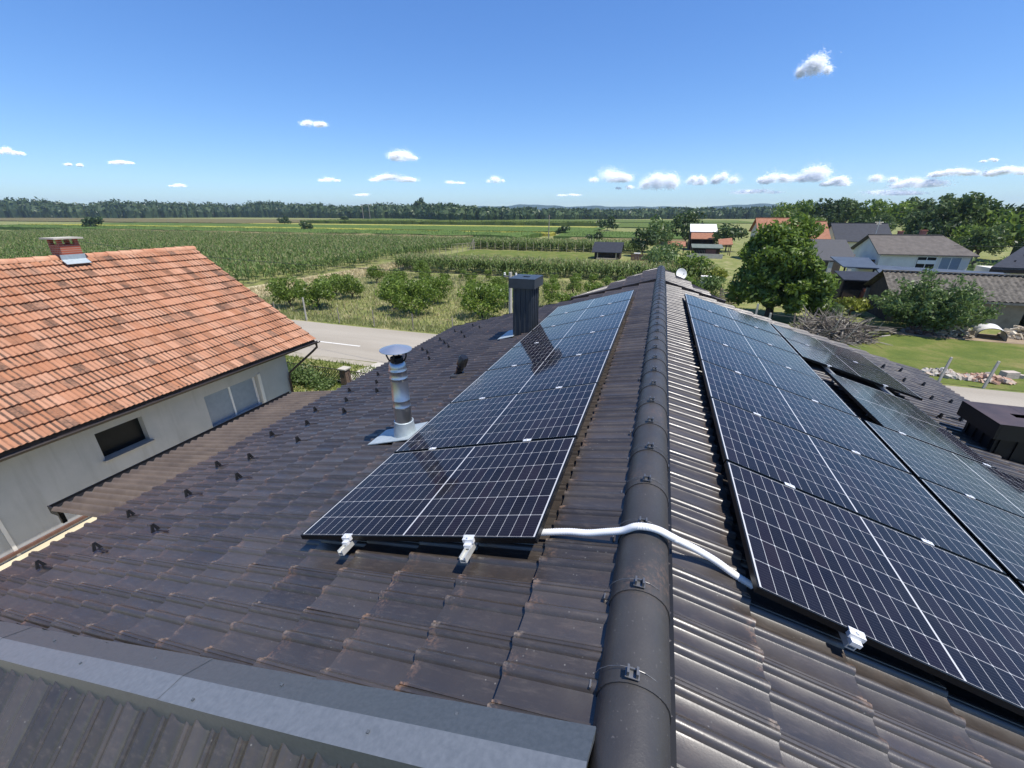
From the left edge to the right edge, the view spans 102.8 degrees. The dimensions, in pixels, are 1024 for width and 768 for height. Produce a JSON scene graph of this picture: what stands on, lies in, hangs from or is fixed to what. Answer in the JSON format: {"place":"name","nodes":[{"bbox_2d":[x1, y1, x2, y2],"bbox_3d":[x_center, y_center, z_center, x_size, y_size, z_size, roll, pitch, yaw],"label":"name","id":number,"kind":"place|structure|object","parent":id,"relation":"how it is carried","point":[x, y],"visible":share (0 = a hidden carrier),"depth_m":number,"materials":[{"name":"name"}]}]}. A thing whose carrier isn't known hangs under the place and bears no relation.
{"place":"outdoors","nodes":[
{"label":"outdoors","id":0,"kind":"place"},
{"bbox_2d":[0,517,96,570],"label":"yard","id":1,"kind":"structure","parent":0,"point":[45,544],"depth_m":8.96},
{"bbox_2d":[47,390,334,522],"bbox_3d":[-4.847,2.234,7.736,2.149,3.295,4.300,8,24,17],"label":"carport","id":2,"kind":"object","parent":1,"relation":"on","point":[105,496],"visible":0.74,"depth_m":6.58,"materials":[{"name":"brown tile"}]},
{"bbox_2d":[259,271,732,333],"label":"long grass","id":3,"kind":"structure","parent":0,"point":[379,324],"depth_m":29.43,"materials":[{"name":"green"}]},
{"bbox_2d":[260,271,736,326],"bbox_3d":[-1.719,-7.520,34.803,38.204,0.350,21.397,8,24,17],"label":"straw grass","id":4,"kind":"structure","parent":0,"point":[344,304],"depth_m":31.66,"materials":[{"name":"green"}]},
{"bbox_2d":[0,217,1023,392],"bbox_3d":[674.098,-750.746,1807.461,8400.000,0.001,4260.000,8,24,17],"label":"ground","id":5,"kind":"structure","parent":0,"point":[731,263],"depth_m":46.42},
{"bbox_2d":[80,215,103,226],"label":"field bush","id":6,"kind":"object","parent":5,"relation":"on","point":[89,221],"visible":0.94,"depth_m":174.26,"materials":[{"name":"green plant"}]},
{"bbox_2d":[0,237,319,564],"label":"orange roof house","id":7,"kind":"structure","parent":5,"relation":"on","point":[112,363],"depth_m":10.64,"materials":[{"name":"tile"}]},
{"bbox_2d":[94,418,155,462],"bbox_3d":[-9.698,1.333,10.185,0.300,0.737,1.100,8,24,17],"label":"window","id":8,"kind":"structure","parent":7,"relation":"in","point":[111,440],"depth_m":10.24,"materials":[{"name":"glass"}]},
{"bbox_2d":[204,377,259,424],"bbox_3d":[-8.814,0.506,12.886,0.060,1.000,1.740,8,24,17],"label":"window","id":9,"kind":"structure","parent":7,"relation":"in","point":[223,404],"depth_m":12.88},
{"bbox_2d":[0,218,336,223],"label":"tan crop","id":10,"kind":"object","parent":5,"relation":"on","point":[143,220],"visible":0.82,"depth_m":334.68,"materials":[{"name":"beige plant"}]},
{"bbox_2d":[18,223,391,229],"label":"yellow crop","id":11,"kind":"object","parent":5,"relation":"on","point":[216,226],"visible":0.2,"depth_m":182.16,"materials":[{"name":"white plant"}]},
{"bbox_2d":[0,228,479,281],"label":"maize field","id":12,"kind":"structure","parent":5,"relation":"on","point":[17,243],"depth_m":70.77,"materials":[{"name":"green plant"}]},
{"bbox_2d":[0,224,541,237],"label":"green crop","id":13,"kind":"object","parent":5,"relation":"on","point":[503,234],"visible":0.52,"depth_m":135.42,"materials":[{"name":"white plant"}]},
{"bbox_2d":[85,228,472,241],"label":"ripening crop","id":14,"kind":"object","parent":5,"relation":"on","point":[361,234],"visible":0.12,"depth_m":114.33,"materials":[{"name":"green plant"}]},
{"bbox_2d":[264,274,304,305],"bbox_3d":[-17.069,-7.100,31.082,2.882,2.636,2.798,-16,28,-34],"label":"fruit tree","id":15,"kind":"object","parent":5,"relation":"on","point":[280,290],"visible":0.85,"depth_m":30.32,"materials":[{"name":"green plant"}]},
{"bbox_2d":[288,274,335,307],"bbox_3d":[-14.734,-6.863,30.553,3.092,2.606,3.186,-5,23,-11],"label":"fruit tree","id":16,"kind":"object","parent":5,"relation":"on","point":[318,291],"visible":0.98,"depth_m":29.86,"materials":[{"name":"green plant"}]},
{"bbox_2d":[286,357,339,390],"bbox_3d":[-9.732,-0.680,17.504,5.037,1.224,1.875,8,24,17],"label":"hedge","id":17,"kind":"object","parent":5,"relation":"on","point":[300,375],"visible":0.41,"depth_m":17.02,"materials":[{"name":"green plant"}]},
{"bbox_2d":[285,354,376,391],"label":"garden grass","id":18,"kind":"structure","parent":5,"relation":"on","point":[328,363],"depth_m":19.09,"materials":[{"name":"green"}]},
{"bbox_2d":[287,352,374,365],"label":"gravel shoulder","id":19,"kind":"object","parent":5,"relation":"on","point":[354,362],"depth_m":20.19},
{"bbox_2d":[248,260,414,298],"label":"dry grass","id":20,"kind":"structure","parent":5,"relation":"on","point":[354,273],"depth_m":46.80,"materials":[{"name":"beige"}]},
{"bbox_2d":[337,366,351,384],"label":"gate pillar","id":21,"kind":"structure","parent":5,"relation":"on","point":[345,376],"depth_m":16.96,"materials":[{"name":"stone"}]},
{"bbox_2d":[333,273,365,296],"bbox_3d":[-13.432,-8.229,34.213,2.489,2.272,2.416,5,23,12],"label":"fruit tree","id":22,"kind":"object","parent":5,"relation":"on","point":[347,283],"visible":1,"depth_m":33.59,"materials":[{"name":"green plant"}]},
{"bbox_2d":[99,222,604,232],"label":"beet crop","id":23,"kind":"object","parent":5,"relation":"on","point":[483,228],"visible":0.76,"depth_m":183.24,"materials":[{"name":"green plant"}]},
{"bbox_2d":[375,276,404,309],"bbox_3d":[-8.755,-6.594,30.038,2.535,2.517,2.375,20,30,39],"label":"fruit tree","id":24,"kind":"object","parent":5,"relation":"on","point":[385,285],"visible":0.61,"depth_m":29.61,"materials":[{"name":"green plant"}]},
{"bbox_2d":[0,196,799,219],"bbox_3d":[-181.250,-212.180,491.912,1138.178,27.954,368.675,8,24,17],"label":"distant forest","id":25,"kind":"object","parent":5,"relation":"on","point":[33,208],"visible":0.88,"depth_m":498.03,"materials":[{"name":"green"}]},
{"bbox_2d":[386,276,440,314],"bbox_3d":[-6.923,-6.056,28.334,3.338,2.851,3.239,-21,30,-40],"label":"fruit tree","id":26,"kind":"object","parent":5,"relation":"on","point":[412,290],"visible":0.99,"depth_m":28.08,"materials":[{"name":"green plant"}]},
{"bbox_2d":[241,223,587,227],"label":"stubble crop","id":27,"kind":"object","parent":5,"relation":"on","point":[418,225],"visible":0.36,"depth_m":215.56,"materials":[{"name":"beige plant"}]},
{"bbox_2d":[419,274,454,302],"bbox_3d":[-6.132,-7.390,31.968,2.670,2.474,2.752,18,29,36],"label":"fruit tree","id":28,"kind":"object","parent":5,"relation":"on","point":[436,281],"visible":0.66,"depth_m":31.85,"materials":[{"name":"green plant"}]},
{"bbox_2d":[300,219,606,225],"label":"vine crop","id":29,"kind":"object","parent":5,"relation":"on","point":[492,222],"visible":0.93,"depth_m":241.94,"materials":[{"name":"green plant"}]},
{"bbox_2d":[455,278,508,317],"bbox_3d":[-2.021,-5.702,27.650,3.489,2.717,3.386,-9,25,-21],"label":"fruit tree","id":30,"kind":"object","parent":5,"relation":"on","point":[485,294],"visible":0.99,"depth_m":27.42,"materials":[{"name":"green plant"}]},
{"bbox_2d":[0,265,1023,767],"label":"tiled house","id":31,"kind":"structure","parent":5,"relation":"on","point":[216,611],"depth_m":2.16,"materials":[{"name":"tile"}]},
{"bbox_2d":[337,312,567,555],"bbox_3d":[0.245,-0.398,6.216,0.109,0.154,8.198,-9,18,23],"label":"mounting rail","id":32,"kind":"object","parent":31,"relation":"attached to","point":[348,542],"visible":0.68,"depth_m":2.70,"materials":[{"name":"metal"}]},
{"bbox_2d":[300,437,576,543],"bbox_3d":[-0.496,0.757,3.041,1.794,0.037,1.134,-9,18,23],"label":"solar panel","id":33,"kind":"object","parent":32,"relation":"attached to","point":[500,493],"visible":1,"depth_m":2.87,"materials":[{"name":"glass"}]},
{"bbox_2d":[394,383,597,452],"bbox_3d":[-0.121,0.333,4.047,1.794,0.035,1.134,-9,18,23],"label":"solar panel","id":34,"kind":"object","parent":32,"relation":"attached to","point":[555,413],"visible":0.88,"depth_m":3.92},
{"bbox_2d":[450,350,610,402],"bbox_3d":[0.255,-0.087,5.053,1.794,0.035,1.134,-9,18,23],"label":"solar panel","id":35,"kind":"object","parent":32,"relation":"attached to","point":[589,368],"visible":0.85,"depth_m":4.96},
{"bbox_2d":[486,328,619,370],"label":"solar panel","id":36,"kind":"object","parent":32,"relation":"attached to","point":[598,341],"visible":0.88,"depth_m":5.97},
{"bbox_2d":[512,312,625,347],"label":"solar panel","id":37,"kind":"object","parent":32,"relation":"attached to","point":[601,323],"visible":0.88,"depth_m":7.00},
{"bbox_2d":[532,300,630,329],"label":"solar panel","id":38,"kind":"object","parent":32,"relation":"attached to","point":[590,313],"visible":0.83,"depth_m":8.01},
{"bbox_2d":[547,290,633,316],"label":"solar panel","id":39,"kind":"object","parent":32,"relation":"attached to","point":[605,300],"visible":0.88,"depth_m":9.02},
{"bbox_2d":[459,303,610,562],"bbox_3d":[1.087,-0.522,5.838,0.109,0.154,8.218,-9,18,23],"label":"mounting rail","id":40,"kind":"object","parent":31,"relation":"attached to","point":[470,544],"visible":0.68,"depth_m":2.33,"materials":[{"name":"metal"}]},
{"bbox_2d":[541,522,752,588],"bbox_3d":[0.675,0.850,2.187,1.179,0.325,0.109,6,23,13],"label":"cable conduit","id":41,"kind":"object","parent":31,"relation":"on","point":[703,553],"visible":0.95,"depth_m":2.13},
{"bbox_2d":[708,310,866,650],"bbox_3d":[2.865,-0.283,5.394,0.090,0.166,8.143,8,24,17],"label":"mounting rail","id":42,"kind":"object","parent":31,"relation":"attached to","point":[853,639],"visible":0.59,"depth_m":1.85,"materials":[{"name":"metal"}]},
{"bbox_2d":[724,461,1023,716],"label":"solar panel","id":43,"kind":"object","parent":42,"relation":"attached to","point":[954,619],"visible":1,"depth_m":2.19,"materials":[{"name":"glass"}]},
{"bbox_2d":[754,326,933,545],"bbox_3d":[3.679,0.033,5.277,0.090,0.166,8.048,8,24,17],"label":"mounting rail","id":44,"kind":"object","parent":31,"relation":"attached to","point":[923,540],"visible":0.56,"depth_m":3.19,"materials":[{"name":"metal"}]},
{"bbox_2d":[684,294,781,336],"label":"solar panel","id":45,"kind":"object","parent":44,"relation":"attached to","point":[731,314],"visible":0.88,"depth_m":8.25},
{"bbox_2d":[687,304,798,354],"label":"solar panel","id":46,"kind":"object","parent":44,"relation":"attached to","point":[746,330],"visible":0.86,"depth_m":7.25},
{"bbox_2d":[690,317,821,379],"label":"solar panel","id":47,"kind":"object","parent":44,"relation":"attached to","point":[762,350],"visible":0.86,"depth_m":6.24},
{"bbox_2d":[694,335,857,416],"bbox_3d":[3.284,-0.157,5.293,1.794,0.035,1.134,23,28,10],"label":"solar panel","id":48,"kind":"object","parent":44,"relation":"attached to","point":[774,374],"visible":0.88,"depth_m":5.21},
{"bbox_2d":[700,360,911,473],"bbox_3d":[2.909,0.265,4.287,1.794,0.035,1.134,23,28,10],"label":"solar panel","id":49,"kind":"object","parent":44,"relation":"attached to","point":[844,430],"visible":0.88,"depth_m":4.19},
{"bbox_2d":[709,397,1006,574],"bbox_3d":[2.533,0.686,3.281,1.794,0.035,1.134,23,28,10],"label":"solar panel","id":50,"kind":"object","parent":44,"relation":"attached to","point":[884,494],"visible":0.86,"depth_m":3.15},
{"bbox_2d":[854,361,990,466],"bbox_3d":[5.286,0.704,4.959,0.090,0.166,8.048,8,24,17],"label":"mounting rail","id":51,"kind":"object","parent":31,"relation":"attached to","point":[885,390],"visible":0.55,"depth_m":6.37,"materials":[{"name":"metal"}]},
{"bbox_2d":[771,323,885,372],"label":"solar panel","id":52,"kind":"object","parent":51,"relation":"attached to","point":[783,332],"visible":0.76,"depth_m":7.93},
{"bbox_2d":[784,338,922,400],"bbox_3d":[5.711,-0.302,6.973,1.794,0.036,1.134,23,28,10],"label":"solar panel","id":53,"kind":"object","parent":51,"relation":"attached to","point":[846,366],"visible":0.88,"depth_m":6.83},
{"bbox_2d":[827,372,996,468],"bbox_3d":[4.982,0.378,5.285,1.134,0.035,1.794,23,28,10],"label":"solar panel","id":54,"kind":"object","parent":51,"relation":"attached to","point":[893,412],"visible":0.79,"depth_m":5.10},
{"bbox_2d":[862,420,1023,517],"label":"solar panel","id":55,"kind":"object","parent":51,"relation":"attached to","point":[978,481],"visible":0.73,"depth_m":3.99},
{"bbox_2d":[918,478,1023,582],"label":"solar panel","id":56,"kind":"object","parent":51,"relation":"attached to","point":[996,534],"visible":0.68,"depth_m":3.15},
{"bbox_2d":[445,250,624,267],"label":"garden lawn","id":57,"kind":"structure","parent":5,"relation":"on","point":[550,255],"depth_m":70.53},
{"bbox_2d":[334,218,752,223],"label":"crop","id":58,"kind":"object","parent":5,"relation":"on","point":[704,221],"visible":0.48,"depth_m":343.21,"materials":[{"name":"green plant"}]},
{"bbox_2d":[542,281,560,303],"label":"fruit tree","id":59,"kind":"object","parent":5,"relation":"on","point":[548,295],"visible":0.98,"depth_m":30.34,"materials":[{"name":"green plant"}]},
{"bbox_2d":[389,252,718,279],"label":"maize strip","id":60,"kind":"object","parent":5,"relation":"on","point":[583,266],"visible":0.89,"depth_m":46.49,"materials":[{"name":"green plant"}]},
{"bbox_2d":[469,236,643,251],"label":"maize plot","id":61,"kind":"object","parent":5,"relation":"on","point":[562,244],"visible":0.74,"depth_m":77.88,"materials":[{"name":"green plant"}]},
{"bbox_2d":[592,242,623,259],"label":"field shed","id":62,"kind":"structure","parent":5,"relation":"on","point":[608,250],"depth_m":63.28,"materials":[{"name":"wood"}]},
{"bbox_2d":[553,230,687,239],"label":"leafy crop","id":63,"kind":"object","parent":5,"relation":"on","point":[611,234],"visible":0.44,"depth_m":118.12,"materials":[{"name":"green plant"}]},
{"bbox_2d":[629,227,659,253],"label":"garden tree","id":64,"kind":"object","parent":5,"relation":"on","point":[650,236],"visible":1,"depth_m":65.94,"materials":[{"name":"green plant"}]},
{"bbox_2d":[273,297,1020,388],"bbox_3d":[3.046,-2.720,21.806,46.022,1.552,0.075,8,24,17],"label":"wire fence","id":65,"kind":"object","parent":5,"relation":"on","point":[986,381],"visible":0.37,"depth_m":17.13,"materials":[{"name":"grey metal"}]},
{"bbox_2d":[641,246,677,267],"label":"garden shrub","id":66,"kind":"object","parent":5,"relation":"on","point":[657,256],"visible":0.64,"depth_m":44.76,"materials":[{"name":"green plant"}]},
{"bbox_2d":[647,214,677,247],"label":"garden tree","id":67,"kind":"object","parent":5,"relation":"on","point":[656,226],"visible":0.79,"depth_m":71.58,"materials":[{"name":"green plant"}]},
{"bbox_2d":[650,242,683,259],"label":"garden shrub","id":68,"kind":"object","parent":5,"relation":"on","point":[669,246],"visible":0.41,"depth_m":58.78,"materials":[{"name":"green plant"}]},
{"bbox_2d":[605,223,731,228],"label":"flat crop","id":69,"kind":"object","parent":5,"relation":"on","point":[632,225],"visible":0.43,"depth_m":212.92,"materials":[{"name":"green plant"}]},
{"bbox_2d":[667,207,705,240],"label":"garden tree","id":70,"kind":"object","parent":5,"relation":"on","point":[689,216],"visible":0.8,"depth_m":86.14,"materials":[{"name":"green plant"}]},
{"bbox_2d":[673,250,714,276],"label":"garden shrub","id":71,"kind":"object","parent":5,"relation":"on","point":[685,262],"visible":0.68,"depth_m":41.10,"materials":[{"name":"green plant"}]},
{"bbox_2d":[695,274,727,295],"bbox_3d":[16.612,-8.284,34.550,2.529,2.187,2.894,-5,23,-12],"label":"garden shrub","id":72,"kind":"object","parent":5,"relation":"on","point":[709,283],"visible":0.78,"depth_m":33.95,"materials":[{"name":"green plant"}]},
{"bbox_2d":[712,223,748,251],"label":"garden tree","id":73,"kind":"object","parent":5,"relation":"on","point":[732,232],"visible":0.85,"depth_m":73.96,"materials":[{"name":"green plant"}]},
{"bbox_2d":[724,213,841,316],"bbox_3d":[18.135,-7.749,27.231,6.682,6.884,5.163,8,24,17],"label":"walnut tree","id":74,"kind":"object","parent":5,"relation":"on","point":[776,257],"visible":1,"depth_m":26.21,"materials":[{"name":"green plant"}]},
{"bbox_2d":[771,199,818,218],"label":"woodland tree","id":75,"kind":"object","parent":5,"relation":"on","point":[786,210],"visible":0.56,"depth_m":109.98,"materials":[{"name":"green plant"}]},
{"bbox_2d":[806,198,846,225],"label":"woodland tree","id":76,"kind":"object","parent":5,"relation":"on","point":[830,211],"visible":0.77,"depth_m":106.07,"materials":[{"name":"green plant"}]},
{"bbox_2d":[838,197,866,222],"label":"woodland tree","id":77,"kind":"object","parent":5,"relation":"on","point":[850,207],"visible":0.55,"depth_m":107.60,"materials":[{"name":"green plant"}]},
{"bbox_2d":[828,271,877,302],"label":"dark shed","id":78,"kind":"structure","parent":5,"relation":"on","point":[851,284],"depth_m":31.66,"materials":[{"name":"wood"}]},
{"bbox_2d":[834,296,873,315],"bbox_3d":[23.785,-5.395,28.502,1.934,1.528,1.886,-5,23,-11],"label":"yellow shrub","id":79,"kind":"object","parent":5,"relation":"on","point":[859,305],"visible":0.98,"depth_m":28.24,"materials":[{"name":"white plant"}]},
{"bbox_2d":[830,256,878,271],"bbox_3d":[28.608,-8.929,34.543,2.700,3.150,3.400,8,24,17],"label":"sheet canopy","id":80,"kind":"object","parent":5,"relation":"on","point":[854,262],"visible":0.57,"depth_m":33.89,"materials":[{"name":"grey metal"}]},
{"bbox_2d":[868,213,898,230],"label":"woodland tree","id":81,"kind":"object","parent":5,"relation":"on","point":[890,219],"visible":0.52,"depth_m":98.00,"materials":[{"name":"green plant"}]},
{"bbox_2d":[851,198,917,224],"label":"woodland tree","id":82,"kind":"object","parent":5,"relation":"on","point":[896,211],"visible":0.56,"depth_m":103.14,"materials":[{"name":"green plant"}]},
{"bbox_2d":[893,196,937,226],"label":"woodland tree","id":83,"kind":"object","parent":5,"relation":"on","point":[926,204],"visible":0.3,"depth_m":103.27,"materials":[{"name":"green plant"}]},
{"bbox_2d":[898,201,970,237],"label":"woodland tree","id":84,"kind":"object","parent":5,"relation":"on","point":[940,220],"visible":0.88,"depth_m":62.61,"materials":[{"name":"green plant"}]},
{"bbox_2d":[868,266,1005,335],"bbox_3d":[25.233,-4.932,24.399,5.788,3.781,5.075,8,24,17],"label":"feathery bush","id":85,"kind":"object","parent":5,"relation":"on","point":[936,306],"visible":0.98,"depth_m":23.52,"materials":[{"name":"green plant"}]},
{"bbox_2d":[875,265,1005,275],"bbox_3d":[32.487,-7.108,30.704,8.400,2.760,4.700,8,24,17],"label":"sheet canopy","id":86,"kind":"object","parent":5,"relation":"on","point":[881,267],"visible":0.05,"depth_m":32.09,"materials":[{"name":"grey metal"}]},
{"bbox_2d":[929,191,1009,236],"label":"woodland tree","id":87,"kind":"object","parent":5,"relation":"on","point":[971,207],"visible":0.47,"depth_m":61.30,"materials":[{"name":"green plant"}]},
{"bbox_2d":[948,224,1014,251],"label":"woodland tree","id":88,"kind":"object","parent":5,"relation":"on","point":[966,233],"visible":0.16,"depth_m":57.39,"materials":[{"name":"green plant"}]},
{"bbox_2d":[956,224,1011,267],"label":"woodland tree","id":89,"kind":"object","parent":5,"relation":"on","point":[984,238],"visible":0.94,"depth_m":51.38,"materials":[{"name":"green plant"}]},
{"bbox_2d":[986,208,1023,251],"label":"woodland tree","id":90,"kind":"object","parent":5,"relation":"on","point":[1008,218],"visible":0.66,"depth_m":56.57,"materials":[{"name":"green plant"}]},
{"bbox_2d":[0,0,1023,211],"label":"sky","id":91,"kind":"structure","parent":0,"point":[566,103],"materials":[{"name":"blue"}]},
{"bbox_2d":[292,320,1023,406],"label":"road","id":92,"kind":"structure","parent":0,"point":[370,343],"depth_m":22.47,"materials":[{"name":"asphalt"}]},
{"bbox_2d":[477,203,880,210],"bbox_3d":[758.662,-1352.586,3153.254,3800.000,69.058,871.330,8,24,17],"label":"hills","id":93,"kind":"structure","parent":0,"point":[540,207],"depth_m":3054.00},
{"bbox_2d":[687,224,717,250],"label":"white roof barn","id":94,"kind":"structure","parent":0,"point":[701,233],"depth_m":78.94,"materials":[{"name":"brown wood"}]},
{"bbox_2d":[691,244,723,253],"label":"hen house","id":95,"kind":"structure","parent":0,"point":[706,248],"depth_m":65.73,"materials":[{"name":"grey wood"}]},
{"bbox_2d":[748,217,790,236],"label":"orange house","id":96,"kind":"structure","parent":0,"point":[760,220],"depth_m":61.87,"materials":[{"name":"tile"}]},
{"bbox_2d":[811,239,854,273],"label":"open garage","id":97,"kind":"structure","parent":0,"point":[827,248],"depth_m":37.66,"materials":[{"name":"tile"}]},
{"bbox_2d":[828,222,891,251],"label":"blue roof house","id":98,"kind":"structure","parent":0,"point":[851,234],"depth_m":57.95,"materials":[{"name":"tile"}]},
{"bbox_2d":[777,321,1023,390],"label":"lawn","id":99,"kind":"structure","parent":0,"point":[939,352],"depth_m":20.89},
{"bbox_2d":[789,304,898,348],"bbox_3d":[19.247,-3.476,23.499,6.702,1.900,5.162,8,24,17],"label":"brush pile","id":100,"kind":"object","parent":99,"relation":"on","point":[842,329],"visible":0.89,"depth_m":23.23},
{"bbox_2d":[920,367,961,379],"bbox_3d":[19.183,-0.510,18.216,1.654,0.523,1.072,8,24,17],"label":"stone heap","id":101,"kind":"object","parent":99,"relation":"on","point":[950,374],"visible":0.84,"depth_m":18.06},
{"bbox_2d":[959,372,1016,384],"bbox_3d":[20.354,-0.297,17.644,2.124,0.548,1.032,8,24,17],"label":"brick heap","id":102,"kind":"object","parent":99,"relation":"on","point":[981,377],"visible":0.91,"depth_m":17.45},
{"bbox_2d":[850,221,979,271],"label":"grey house","id":103,"kind":"structure","parent":0,"point":[922,249],"depth_m":37.06,"materials":[{"name":"white paint"}]},
{"bbox_2d":[937,257,962,269],"bbox_3d":[38.645,-10.502,36.161,1.510,1.400,0.056,7,24,15],"label":"window","id":104,"kind":"structure","parent":103,"relation":"in","point":[953,263],"depth_m":36.09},
{"bbox_2d":[863,269,1023,328],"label":"long barn","id":105,"kind":"structure","parent":0,"point":[1008,289],"depth_m":25.91,"materials":[{"name":"grey wood"}]},
{"bbox_2d":[889,331,1023,343],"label":"dirt path","id":106,"kind":"structure","parent":0,"point":[989,337],"depth_m":23.70,"materials":[{"name":"soil"}]},
{"bbox_2d":[900,324,938,335],"bbox_3d":[24.503,-3.244,24.443,1.883,0.777,1.120,8,24,17],"label":"scrap heap","id":107,"kind":"object","parent":106,"relation":"on","point":[914,330],"visible":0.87,"depth_m":24.29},
{"bbox_2d":[932,323,976,338],"bbox_3d":[25.894,-3.298,24.127,2.343,1.228,1.617,8,24,17],"label":"wood heap","id":108,"kind":"object","parent":106,"relation":"on","point":[967,332],"visible":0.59,"depth_m":23.79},
{"bbox_2d":[997,325,1023,339],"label":"board heap","id":109,"kind":"object","parent":106,"relation":"on","point":[1015,332],"visible":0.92,"depth_m":23.47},
{"bbox_2d":[972,323,1007,341],"bbox_3d":[27.711,-3.051,23.695,1.240,0.660,1.579,17,28,36],"label":"tarp cover","id":110,"kind":"object","parent":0,"point":[982,327],"visible":0.91,"depth_m":23.60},
{"bbox_2d":[974,247,1023,276],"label":"slate house","id":111,"kind":"structure","parent":0,"point":[1013,263],"depth_m":32.51,"materials":[{"name":"tile"}]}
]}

